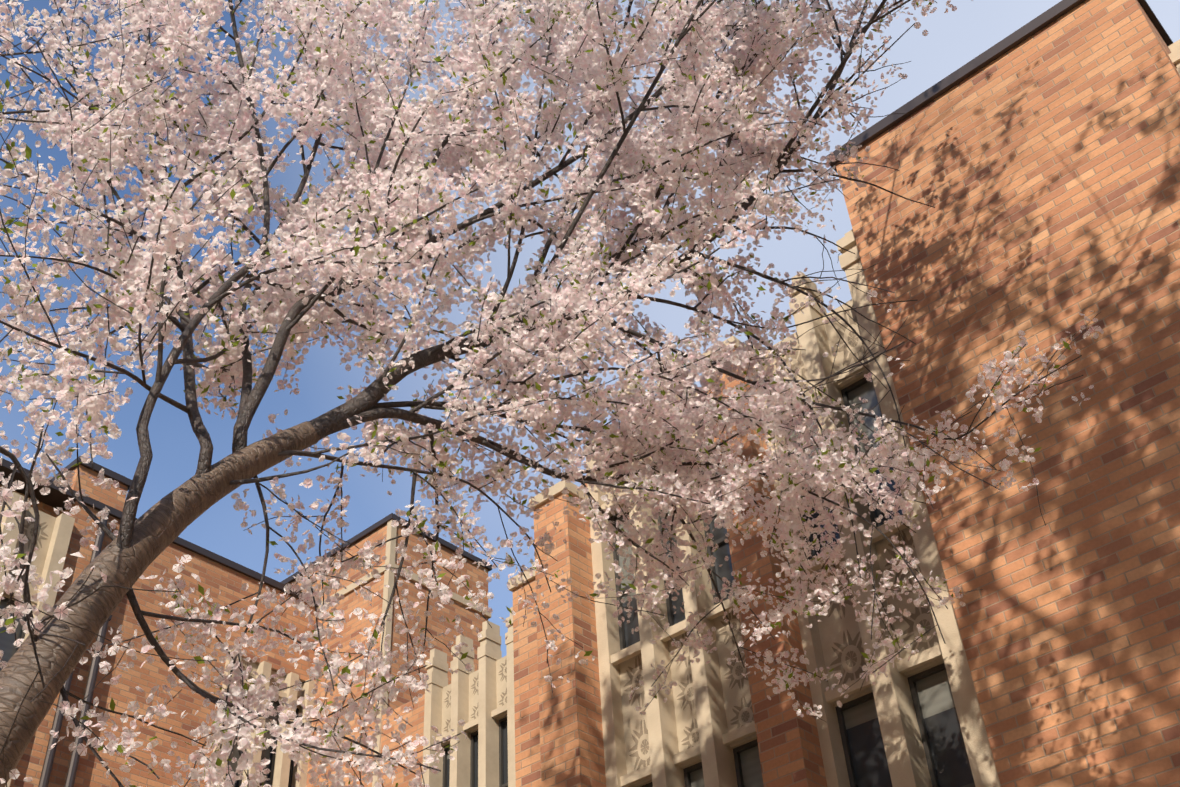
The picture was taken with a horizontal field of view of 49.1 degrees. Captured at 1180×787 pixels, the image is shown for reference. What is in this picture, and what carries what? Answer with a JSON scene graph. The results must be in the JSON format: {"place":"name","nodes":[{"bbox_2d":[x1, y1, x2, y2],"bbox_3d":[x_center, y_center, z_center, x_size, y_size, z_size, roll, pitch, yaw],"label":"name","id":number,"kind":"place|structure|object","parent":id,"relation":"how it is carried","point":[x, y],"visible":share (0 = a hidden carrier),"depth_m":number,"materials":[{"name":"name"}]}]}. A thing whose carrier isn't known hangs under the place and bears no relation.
{"place":"outdoors","nodes":[
{"label":"outdoors","id":0,"kind":"place"},
{"bbox_2d":[0,0,1179,656],"label":"sky","id":1,"kind":"structure","parent":0,"point":[955,38],"materials":[{"name":"blue"}]},
{"bbox_2d":[379,0,1179,786],"bbox_3d":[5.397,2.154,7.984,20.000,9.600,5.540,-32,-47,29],"label":"building wing","id":2,"kind":"structure","parent":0,"point":[1037,162],"depth_m":8.53,"materials":[{"name":"brick"}]},
{"label":"ground","id":3,"kind":"structure","parent":0,"visible":0},
{"bbox_2d":[0,456,317,786],"bbox_3d":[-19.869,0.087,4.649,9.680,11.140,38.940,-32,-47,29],"label":"building","id":4,"kind":"structure","parent":3,"relation":"on","point":[59,536],"depth_m":14.75,"materials":[{"name":"brick"}]},
{"bbox_2d":[38,508,111,786],"bbox_3d":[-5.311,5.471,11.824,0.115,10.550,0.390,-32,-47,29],"label":"downpipes","id":5,"kind":"object","parent":4,"relation":"attached to","point":[75,755],"visible":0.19,"depth_m":13.52,"materials":[{"name":"grey metal"}]},
{"bbox_2d":[281,513,491,786],"bbox_3d":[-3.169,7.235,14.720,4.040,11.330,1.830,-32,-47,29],"label":"block building","id":6,"kind":"structure","parent":3,"relation":"on","point":[381,529],"depth_m":16.48,"materials":[{"name":"brick"}]},
{"bbox_3d":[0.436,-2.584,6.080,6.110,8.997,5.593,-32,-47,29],"label":"cherry tree blossoms","id":7,"kind":"object","parent":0,"visible":0},
{"bbox_2d":[0,0,1069,786],"bbox_3d":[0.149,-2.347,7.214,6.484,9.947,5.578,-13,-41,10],"label":"leaves","id":8,"kind":"object","parent":7,"relation":"on","point":[10,166],"visible":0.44,"depth_m":6.30,"materials":[{"name":"green plant"}]},
{"bbox_2d":[0,0,1096,786],"bbox_3d":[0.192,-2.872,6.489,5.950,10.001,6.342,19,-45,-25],"label":"tree branches","id":9,"kind":"object","parent":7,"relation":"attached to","point":[364,404],"visible":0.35,"depth_m":6.06,"materials":[{"name":"brown plant"}]},
{"bbox_2d":[0,421,319,786],"bbox_3d":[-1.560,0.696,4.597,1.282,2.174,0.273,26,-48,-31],"label":"trunk","id":10,"kind":"object","parent":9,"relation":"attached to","point":[162,524],"visible":0.88,"depth_m":4.35,"materials":[{"name":"brown plant"}]},
{"bbox_2d":[0,0,1103,786],"bbox_3d":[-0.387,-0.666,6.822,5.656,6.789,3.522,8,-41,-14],"label":"cherry blossoms","id":11,"kind":"object","parent":9,"relation":"attached to","point":[454,162],"visible":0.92,"depth_m":6.32,"materials":[{"name":"pink plant"}]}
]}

